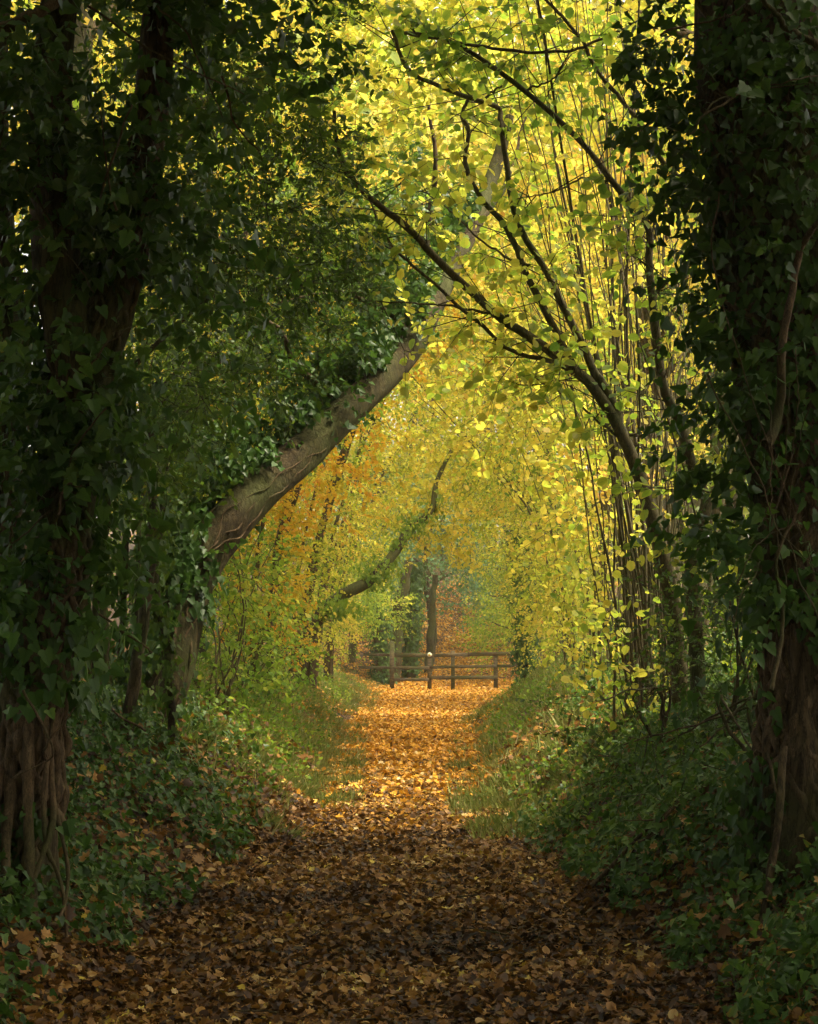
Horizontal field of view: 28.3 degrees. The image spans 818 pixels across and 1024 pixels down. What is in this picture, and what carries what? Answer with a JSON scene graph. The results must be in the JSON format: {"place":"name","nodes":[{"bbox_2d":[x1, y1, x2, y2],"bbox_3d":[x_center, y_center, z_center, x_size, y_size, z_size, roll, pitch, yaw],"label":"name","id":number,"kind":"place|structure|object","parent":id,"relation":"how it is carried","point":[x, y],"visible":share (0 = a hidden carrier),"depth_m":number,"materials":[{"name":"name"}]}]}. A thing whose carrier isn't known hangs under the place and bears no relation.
{"place":"outdoors","nodes":[
{"label":"outdoors","id":0,"kind":"place"},
{"bbox_2d":[8,0,748,541],"label":"sky","id":1,"kind":"structure","parent":0,"point":[225,0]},
{"bbox_2d":[0,531,817,1023],"bbox_3d":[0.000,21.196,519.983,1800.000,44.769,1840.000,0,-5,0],"label":"ground","id":2,"kind":"structure","parent":0,"point":[450,629],"depth_m":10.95,"materials":[{"name":"plant"}]},
{"bbox_2d":[82,323,187,687],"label":"young tree","id":3,"kind":"object","parent":2,"relation":"on","point":[89,672],"visible":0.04,"depth_m":12.92,"materials":[{"name":"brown plant"}]},
{"bbox_2d":[84,287,221,693],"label":"young tree","id":4,"kind":"object","parent":2,"relation":"on","point":[94,576],"visible":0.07,"depth_m":12.45,"materials":[{"name":"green plant"}]},
{"bbox_2d":[100,334,217,688],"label":"young tree","id":5,"kind":"object","parent":2,"relation":"on","point":[106,656],"visible":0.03,"depth_m":13.44,"materials":[{"name":"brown plant"}]},
{"bbox_2d":[107,295,227,682],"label":"young tree","id":6,"kind":"object","parent":2,"relation":"on","point":[126,547],"visible":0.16,"depth_m":13.98,"materials":[{"name":"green plant"}]},
{"bbox_2d":[99,302,239,740],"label":"young tree","id":7,"kind":"object","parent":2,"relation":"on","point":[135,680],"visible":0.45,"depth_m":11.74,"materials":[{"name":"green plant"}]},
{"bbox_2d":[118,315,230,724],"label":"young tree","id":8,"kind":"object","parent":2,"relation":"on","point":[145,692],"visible":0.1,"depth_m":12.93,"materials":[{"name":"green plant"}]},
{"bbox_2d":[112,392,247,760],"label":"young tree","id":9,"kind":"object","parent":2,"relation":"on","point":[160,618],"visible":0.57,"depth_m":12.33,"materials":[{"name":"green plant"}]},
{"bbox_2d":[0,0,369,987],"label":"ivy clad tree","id":10,"kind":"object","parent":2,"relation":"on","point":[66,398],"visible":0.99,"depth_m":8.09,"materials":[{"name":"green plant"}]},
{"bbox_2d":[9,0,378,495],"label":"tall tree","id":11,"kind":"object","parent":2,"relation":"on","point":[16,225],"visible":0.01,"depth_m":45.80,"materials":[{"name":"green plant"}]},
{"bbox_2d":[8,0,399,669],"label":"tall tree","id":12,"kind":"object","parent":2,"relation":"on","point":[390,136],"visible":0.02,"depth_m":23.69,"materials":[{"name":"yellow plant"}]},
{"bbox_2d":[16,0,412,442],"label":"tall tree","id":13,"kind":"object","parent":2,"relation":"on","point":[377,147],"visible":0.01,"depth_m":66.96,"materials":[{"name":"yellow plant"}]},
{"bbox_2d":[109,460,333,733],"bbox_3d":[-2.265,0.824,18.540,2.411,3.474,4.087,-2,-5,20],"label":"elder bush","id":14,"kind":"object","parent":2,"relation":"on","point":[244,607],"visible":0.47,"depth_m":18.26,"materials":[{"name":"green plant"}]},
{"bbox_2d":[9,0,435,393],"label":"tall tree","id":15,"kind":"object","parent":2,"relation":"on","point":[132,89],"visible":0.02,"depth_m":30.63,"materials":[{"name":"yellow plant"}]},
{"bbox_2d":[12,0,433,465],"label":"tall tree","id":16,"kind":"object","parent":2,"relation":"on","point":[316,43],"visible":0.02,"depth_m":27.23,"materials":[{"name":"yellow plant"}]},
{"bbox_2d":[19,115,444,583],"bbox_3d":[-1.708,-1.469,14.355,4.157,5.194,5.447,0,-5,0],"label":"holly tree","id":17,"kind":"object","parent":2,"relation":"on","point":[238,347],"visible":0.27,"depth_m":14.11,"materials":[{"name":"green plant"}]},
{"bbox_2d":[10,0,455,514],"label":"holly tree","id":18,"kind":"object","parent":2,"relation":"on","point":[315,130],"visible":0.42,"depth_m":11.25,"materials":[{"name":"green plant"}]},
{"bbox_2d":[9,1,475,646],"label":"tall tree","id":19,"kind":"object","parent":2,"relation":"on","point":[369,155],"visible":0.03,"depth_m":60.49,"materials":[{"name":"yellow plant"}]},
{"bbox_2d":[8,0,499,609],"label":"tall tree","id":20,"kind":"object","parent":2,"relation":"on","point":[394,56],"visible":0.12,"depth_m":18.88,"materials":[{"name":"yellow plant"}]},
{"bbox_2d":[196,513,323,723],"bbox_3d":[-2.188,1.295,21.617,2.186,3.029,3.844,0,-5,0],"label":"elder bush","id":21,"kind":"object","parent":2,"relation":"on","point":[279,688],"visible":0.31,"depth_m":21.42,"materials":[{"name":"green plant"}]},
{"bbox_2d":[100,58,423,650],"bbox_3d":[-3.929,-3.432,35.347,8.500,13.732,8.790,0,-5,-1],"label":"tall tree","id":22,"kind":"object","parent":2,"relation":"on","point":[404,405],"visible":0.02,"depth_m":34.27,"materials":[{"name":"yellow plant"}]},
{"bbox_2d":[116,6,435,510],"bbox_3d":[-1.861,-1.971,17.582,4.235,6.760,3.538,-2,-5,20],"label":"holly tree","id":23,"kind":"object","parent":2,"relation":"on","point":[372,180],"visible":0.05,"depth_m":17.23,"materials":[{"name":"green plant"}]},
{"bbox_2d":[103,0,511,654],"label":"tall tree","id":24,"kind":"object","parent":2,"relation":"on","point":[371,108],"visible":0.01,"depth_m":41.36,"materials":[{"name":"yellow plant"}]},
{"bbox_2d":[125,178,517,693],"bbox_3d":[-1.779,-1.030,23.233,6.806,7.321,4.553,0,-5,0],"label":"maple tree","id":25,"kind":"object","parent":2,"relation":"on","point":[288,508],"visible":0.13,"depth_m":23.01,"materials":[{"name":"orange plant"}]},
{"bbox_2d":[264,434,387,548],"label":"shrub","id":26,"kind":"object","parent":2,"relation":"on","point":[350,467],"visible":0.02,"depth_m":94.84,"materials":[{"name":"yellow plant"}]},
{"bbox_2d":[261,567,414,670],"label":"shrub","id":27,"kind":"object","parent":2,"relation":"on","point":[381,605],"visible":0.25,"depth_m":55.71,"materials":[{"name":"green plant"}]},
{"bbox_2d":[161,308,520,688],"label":"maple tree","id":28,"kind":"object","parent":2,"relation":"on","point":[318,545],"visible":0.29,"depth_m":28.02,"materials":[{"name":"yellow plant"}]},
{"bbox_2d":[208,369,485,688],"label":"maple tree","id":29,"kind":"object","parent":2,"relation":"on","point":[315,661],"visible":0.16,"depth_m":34.06,"materials":[{"name":"yellow plant"}]},
{"bbox_2d":[247,453,446,664],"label":"maple tree","id":30,"kind":"object","parent":2,"relation":"on","point":[365,543],"visible":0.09,"depth_m":50.08,"materials":[{"name":"yellow plant"}]},
{"bbox_2d":[241,413,453,682],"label":"maple tree","id":31,"kind":"object","parent":2,"relation":"on","point":[329,665],"visible":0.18,"depth_m":41.85,"materials":[{"name":"yellow plant"}]},
{"bbox_2d":[295,430,412,541],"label":"shrub","id":32,"kind":"object","parent":2,"relation":"on","point":[353,482],"visible":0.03,"depth_m":94.17,"materials":[{"name":"yellow plant"}]},
{"bbox_2d":[286,7,431,199],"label":"tall tree","id":33,"kind":"object","parent":2,"relation":"on","point":[380,84],"depth_m":76.32,"materials":[{"name":"yellow plant"}]},
{"bbox_2d":[246,12,477,586],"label":"tall tree","id":34,"kind":"object","parent":2,"relation":"on","point":[426,156],"visible":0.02,"depth_m":59.98,"materials":[{"name":"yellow plant"}]},
{"bbox_2d":[297,541,428,662],"bbox_3d":[-1.944,3.330,59.558,5.354,5.172,5.830,-4,-6,37],"label":"shrub","id":35,"kind":"object","parent":2,"relation":"on","point":[352,651],"visible":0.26,"depth_m":59.47,"materials":[{"name":"green plant"}]},
{"bbox_2d":[258,150,474,562],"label":"tall tree","id":36,"kind":"object","parent":2,"relation":"on","point":[452,294],"depth_m":88.88,"materials":[{"name":"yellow plant"}]},
{"bbox_2d":[299,405,446,510],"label":"shrub","id":37,"kind":"object","parent":2,"relation":"on","point":[384,476],"visible":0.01,"depth_m":97.79,"materials":[{"name":"yellow plant"}]},
{"bbox_2d":[299,452,460,574],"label":"shrub","id":38,"kind":"object","parent":2,"relation":"on","point":[423,506],"visible":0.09,"depth_m":69.71,"materials":[{"name":"yellow plant"}]},
{"bbox_2d":[328,534,432,602],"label":"shrub","id":39,"kind":"object","parent":2,"relation":"on","point":[367,561],"visible":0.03,"depth_m":71.07,"materials":[{"name":"yellow plant"}]},
{"bbox_2d":[365,542,397,684],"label":"ivy clad tree","id":40,"kind":"object","parent":2,"relation":"on","point":[382,675],"visible":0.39,"depth_m":58.05,"materials":[{"name":"green plant"}]},
{"bbox_2d":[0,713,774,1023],"bbox_3d":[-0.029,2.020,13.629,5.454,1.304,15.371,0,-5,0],"label":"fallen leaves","id":41,"kind":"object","parent":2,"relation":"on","point":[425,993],"depth_m":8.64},
{"bbox_2d":[91,0,693,730],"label":"leaning tree","id":42,"kind":"object","parent":2,"relation":"on","point":[279,466],"visible":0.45,"depth_m":15.48,"materials":[{"name":"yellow plant"}]},
{"bbox_2d":[29,413,755,626],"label":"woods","id":43,"kind":"object","parent":2,"relation":"on","point":[714,442],"visible":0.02,"depth_m":22.48,"materials":[{"name":"green plant"}]},
{"bbox_2d":[390,560,412,681],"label":"bare trunk tree","id":44,"kind":"object","parent":2,"relation":"on","point":[405,588],"visible":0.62,"depth_m":59.23,"materials":[{"name":"brown plant"}]},
{"bbox_2d":[82,649,727,835],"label":"dry stalks","id":45,"kind":"object","parent":2,"relation":"on","point":[275,829],"visible":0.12,"depth_m":17.27,"materials":[{"name":"beige plant"}]},
{"bbox_2d":[0,624,817,1023],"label":"ground ivy","id":46,"kind":"object","parent":2,"relation":"on","point":[770,988],"visible":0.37,"depth_m":9.53,"materials":[{"name":"green plant"}]},
{"bbox_2d":[589,794,702,886],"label":"fallen branch","id":47,"kind":"object","parent":46,"relation":"on","point":[603,874],"visible":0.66,"depth_m":9.46,"materials":[{"name":"wood"}]},
{"bbox_2d":[0,639,817,1023],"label":"caught leaves","id":48,"kind":"object","parent":2,"relation":"on","point":[24,937],"visible":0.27,"depth_m":10.54,"materials":[{"name":"brown plant"}]},
{"bbox_2d":[288,405,535,675],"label":"arching tree","id":49,"kind":"object","parent":2,"relation":"on","point":[431,511],"visible":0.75,"depth_m":32.01,"materials":[{"name":"yellow plant"}]},
{"bbox_2d":[70,628,754,843],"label":"bank weeds","id":50,"kind":"object","parent":2,"relation":"on","point":[280,760],"visible":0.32,"depth_m":17.16,"materials":[{"name":"green plant"}]},
{"bbox_2d":[401,561,426,677],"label":"ivy clad tree","id":51,"kind":"object","parent":2,"relation":"on","point":[416,588],"visible":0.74,"depth_m":60.13,"materials":[{"name":"green plant"}]},
{"bbox_2d":[305,0,524,493],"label":"tall tree","id":52,"kind":"object","parent":2,"relation":"on","point":[448,185],"depth_m":97.92,"materials":[{"name":"yellow plant"}]},
{"bbox_2d":[190,650,652,844],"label":"leaf litter","id":53,"kind":"object","parent":2,"relation":"on","point":[403,720],"visible":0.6,"depth_m":26.19,"materials":[{"name":"plant"}]},
{"bbox_2d":[329,36,521,555],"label":"tall tree","id":54,"kind":"object","parent":2,"relation":"on","point":[438,324],"depth_m":99.86,"materials":[{"name":"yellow plant"}]},
{"bbox_2d":[343,0,514,530],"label":"tall tree","id":55,"kind":"object","parent":2,"relation":"on","point":[446,132],"visible":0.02,"depth_m":93.07,"materials":[{"name":"yellow plant"}]},
{"bbox_2d":[105,644,753,839],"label":"grass","id":56,"kind":"structure","parent":2,"relation":"on","point":[467,802],"depth_m":17.92,"materials":[{"name":"plant"}]},
{"bbox_2d":[424,575,437,673],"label":"bare trunk tree","id":57,"kind":"object","parent":2,"relation":"on","point":[431,628],"visible":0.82,"depth_m":61.77,"materials":[{"name":"brown plant"}]},
{"bbox_2d":[354,492,510,664],"bbox_3d":[0.512,2.680,64.090,7.144,7.707,7.776,-3,-6,34],"label":"shrub","id":58,"kind":"object","parent":2,"relation":"on","point":[459,589],"visible":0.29,"depth_m":63.72,"materials":[{"name":"green plant"}]},
{"bbox_2d":[359,641,516,689],"bbox_3d":[1.093,5.248,54.876,5.979,1.776,1.087,-1,-5,12],"label":"wooden fence","id":59,"kind":"object","parent":2,"relation":"on","point":[495,666],"visible":0.86,"depth_m":54.68,"materials":[{"name":"brown wood"}]},
{"bbox_2d":[381,394,495,556],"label":"maple tree","id":60,"kind":"object","parent":2,"relation":"on","point":[422,465],"visible":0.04,"depth_m":98.98,"materials":[{"name":"yellow plant"}]},
{"bbox_2d":[368,101,533,429],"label":"tall tree","id":61,"kind":"object","parent":2,"relation":"on","point":[428,358],"visible":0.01,"depth_m":103.05,"materials":[{"name":"yellow plant"}]},
{"bbox_2d":[400,497,503,574],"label":"shrub","id":62,"kind":"object","parent":2,"relation":"on","point":[442,559],"visible":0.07,"depth_m":86.17,"materials":[{"name":"yellow plant"}]},
{"bbox_2d":[390,38,540,456],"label":"tall tree","id":63,"kind":"object","parent":2,"relation":"on","point":[424,363],"depth_m":112.55,"materials":[{"name":"yellow plant"}]},
{"bbox_2d":[319,576,617,687],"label":"leaf litter","id":64,"kind":"object","parent":2,"relation":"on","point":[443,663],"visible":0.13,"depth_m":64.92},
{"bbox_2d":[432,490,504,562],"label":"shrub","id":65,"kind":"object","parent":2,"relation":"on","point":[469,528],"visible":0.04,"depth_m":92.12,"materials":[{"name":"yellow plant"}]},
{"bbox_2d":[443,521,510,623],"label":"shrub","id":66,"kind":"object","parent":2,"relation":"on","point":[477,575],"visible":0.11,"depth_m":77.64,"materials":[{"name":"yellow plant"}]},
{"bbox_2d":[224,0,737,739],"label":"hazel tree","id":67,"kind":"object","parent":2,"relation":"on","point":[628,564],"visible":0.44,"depth_m":14.73,"materials":[{"name":"yellow plant"}]},
{"bbox_2d":[384,406,577,555],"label":"shrub","id":68,"kind":"object","parent":2,"relation":"on","point":[455,460],"depth_m":100.24,"materials":[{"name":"yellow plant"}]},
{"bbox_2d":[392,435,581,561],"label":"shrub","id":69,"kind":"object","parent":2,"relation":"on","point":[470,490],"visible":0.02,"depth_m":94.59,"materials":[{"name":"yellow plant"}]},
{"bbox_2d":[461,570,513,625],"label":"shrub","id":70,"kind":"object","parent":2,"relation":"on","point":[484,590],"visible":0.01,"depth_m":73.31,"materials":[{"name":"green plant"}]},
{"bbox_2d":[238,0,756,734],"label":"hazel tree","id":71,"kind":"object","parent":2,"relation":"on","point":[558,352],"visible":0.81,"depth_m":13.03,"materials":[{"name":"yellow plant"}]},
{"bbox_2d":[386,41,609,555],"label":"tall tree","id":72,"kind":"object","parent":2,"relation":"on","point":[476,183],"visible":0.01,"depth_m":98.52,"materials":[{"name":"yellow plant"}]},
{"bbox_2d":[432,428,576,554],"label":"shrub","id":73,"kind":"object","parent":2,"relation":"on","point":[507,510],"depth_m":103.74,"materials":[{"name":"yellow plant"}]},
{"bbox_2d":[390,379,635,672],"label":"hazel tree","id":74,"kind":"object","parent":2,"relation":"on","point":[501,571],"visible":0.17,"depth_m":38.97,"materials":[{"name":"yellow plant"}]},
{"bbox_2d":[450,558,580,680],"bbox_3d":[4.133,4.197,60.222,5.156,4.981,5.615,-4,-6,40],"label":"shrub","id":75,"kind":"object","parent":2,"relation":"on","point":[483,633],"visible":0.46,"depth_m":59.64,"materials":[{"name":"green plant"}]},
{"bbox_2d":[409,0,621,531],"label":"tall tree","id":76,"kind":"object","parent":2,"relation":"on","point":[442,132],"visible":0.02,"depth_m":91.08,"materials":[{"name":"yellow plant"}]},
{"bbox_2d":[458,541,576,646],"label":"shrub","id":77,"kind":"object","parent":2,"relation":"on","point":[489,586],"visible":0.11,"depth_m":67.81,"materials":[{"name":"green plant"}]},
{"bbox_2d":[308,90,730,678],"bbox_3d":[1.970,-1.434,19.830,6.658,7.369,4.716,2,-5,-21],"label":"hazel tree","id":78,"kind":"object","parent":2,"relation":"on","point":[583,542],"visible":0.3,"depth_m":19.45,"materials":[{"name":"yellow plant"}]},
{"bbox_2d":[419,434,624,669],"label":"hazel tree","id":79,"kind":"object","parent":2,"relation":"on","point":[487,570],"visible":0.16,"depth_m":47.05,"materials":[{"name":"yellow plant"}]},
{"bbox_2d":[504,525,542,685],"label":"ivy clad tree","id":80,"kind":"object","parent":2,"relation":"on","point":[517,656],"visible":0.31,"depth_m":39.70,"materials":[{"name":"green plant"}]},
{"bbox_2d":[319,171,729,686],"bbox_3d":[1.765,-1.085,22.408,6.846,7.278,4.780,0,-5,0],"label":"hazel tree","id":81,"kind":"object","parent":2,"relation":"on","point":[505,450],"visible":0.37,"depth_m":21.96,"materials":[{"name":"yellow plant"}]},
{"bbox_2d":[353,237,716,672],"bbox_3d":[2.126,-0.896,26.791,6.886,7.496,4.506,1,-5,-11],"label":"hazel tree","id":82,"kind":"object","parent":2,"relation":"on","point":[492,487],"visible":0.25,"depth_m":26.42,"materials":[{"name":"yellow plant"}]},
{"bbox_2d":[389,303,680,665],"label":"hazel tree","id":83,"kind":"object","parent":2,"relation":"on","point":[503,550],"visible":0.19,"depth_m":31.92,"materials":[{"name":"yellow plant"}]},
{"bbox_2d":[449,131,623,572],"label":"tall tree","id":84,"kind":"object","parent":2,"relation":"on","point":[611,552],"visible":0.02,"depth_m":78.19,"materials":[{"name":"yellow plant"}]},
{"bbox_2d":[468,533,612,626],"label":"shrub","id":85,"kind":"object","parent":2,"relation":"on","point":[507,572],"visible":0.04,"depth_m":69.59,"materials":[{"name":"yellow plant"}]},
{"bbox_2d":[495,545,620,652],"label":"shrub","id":86,"kind":"object","parent":2,"relation":"on","point":[566,620],"visible":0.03,"depth_m":53.03,"materials":[{"name":"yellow plant"}]},
{"bbox_2d":[378,0,753,709],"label":"hazel tree","id":87,"kind":"object","parent":2,"relation":"on","point":[594,62],"visible":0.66,"depth_m":12.55,"materials":[{"name":"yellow plant"}]},
{"bbox_2d":[468,77,663,526],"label":"tall tree","id":88,"kind":"object","parent":2,"relation":"on","point":[484,140],"depth_m":66.12,"materials":[{"name":"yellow plant"}]},
{"bbox_2d":[497,473,634,582],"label":"shrub","id":89,"kind":"object","parent":2,"relation":"on","point":[583,508],"visible":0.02,"depth_m":95.65,"materials":[{"name":"yellow plant"}]},
{"bbox_2d":[497,60,647,421],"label":"tall tree","id":90,"kind":"object","parent":2,"relation":"on","point":[554,217],"depth_m":64.82,"materials":[{"name":"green plant"}]},
{"bbox_2d":[434,0,715,640],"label":"tall tree","id":91,"kind":"object","parent":2,"relation":"on","point":[644,316],"visible":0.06,"depth_m":26.18,"materials":[{"name":"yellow plant"}]},
{"bbox_2d":[451,35,707,581],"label":"tall tree","id":92,"kind":"object","parent":2,"relation":"on","point":[672,445],"depth_m":40.93,"materials":[{"name":"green plant"}]},
{"bbox_2d":[461,54,709,643],"bbox_3d":[5.143,-3.496,40.762,7.335,14.819,7.775,2,-5,-18],"label":"tall tree","id":93,"kind":"object","parent":2,"relation":"on","point":[671,440],"visible":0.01,"depth_m":40.59,"materials":[{"name":"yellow plant"}]},
{"bbox_2d":[426,0,748,632],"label":"tall tree","id":94,"kind":"object","parent":2,"relation":"on","point":[683,34],"visible":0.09,"depth_m":23.32,"materials":[{"name":"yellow plant"}]},
{"bbox_2d":[506,149,671,531],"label":"tall tree","id":95,"kind":"object","parent":2,"relation":"on","point":[664,507],"depth_m":69.95,"materials":[{"name":"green plant"}]},
{"bbox_2d":[461,0,722,624],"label":"tall tree","id":96,"kind":"object","parent":2,"relation":"on","point":[576,315],"visible":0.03,"depth_m":29.95,"materials":[{"name":"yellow plant"}]},
{"bbox_2d":[496,18,709,600],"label":"tall tree","id":97,"kind":"object","parent":2,"relation":"on","point":[617,306],"visible":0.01,"depth_m":47.91,"materials":[{"name":"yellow plant"}]},
{"bbox_2d":[524,4,710,617],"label":"tall tree","id":98,"kind":"object","parent":2,"relation":"on","point":[690,432],"visible":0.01,"depth_m":33.38,"materials":[{"name":"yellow plant"}]},
{"bbox_2d":[528,4,709,623],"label":"tall tree","id":99,"kind":"object","parent":2,"relation":"on","point":[696,503],"depth_m":56.06,"materials":[{"name":"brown plant"}]},
{"bbox_2d":[543,33,702,458],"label":"tall tree","id":100,"kind":"object","parent":2,"relation":"on","point":[696,452],"depth_m":44.80,"materials":[{"name":"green plant"}]},
{"bbox_2d":[509,588,755,805],"bbox_3d":[2.165,1.362,12.051,2.145,1.619,1.917,4,-6,-44],"label":"holly bush","id":101,"kind":"object","parent":2,"relation":"on","point":[663,713],"visible":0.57,"depth_m":12.05,"materials":[{"name":"green plant"}]},
{"bbox_2d":[567,661,756,824],"bbox_3d":[1.720,1.375,9.709,1.542,1.189,1.689,0,-5,0],"label":"holly bush","id":102,"kind":"object","parent":2,"relation":"on","point":[682,802],"visible":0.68,"depth_m":9.54,"materials":[{"name":"green plant"}]},
{"bbox_2d":[592,263,760,775],"bbox_3d":[2.280,-0.177,11.457,2.045,4.039,2.275,0,-5,0],"label":"holly bush","id":103,"kind":"object","parent":2,"relation":"on","point":[708,595],"visible":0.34,"depth_m":11.13,"materials":[{"name":"green plant"}]},
{"bbox_2d":[596,0,817,1014],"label":"ivy clad tree","id":104,"kind":"object","parent":2,"relation":"on","point":[752,86],"visible":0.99,"depth_m":8.32,"materials":[{"name":"green plant"}]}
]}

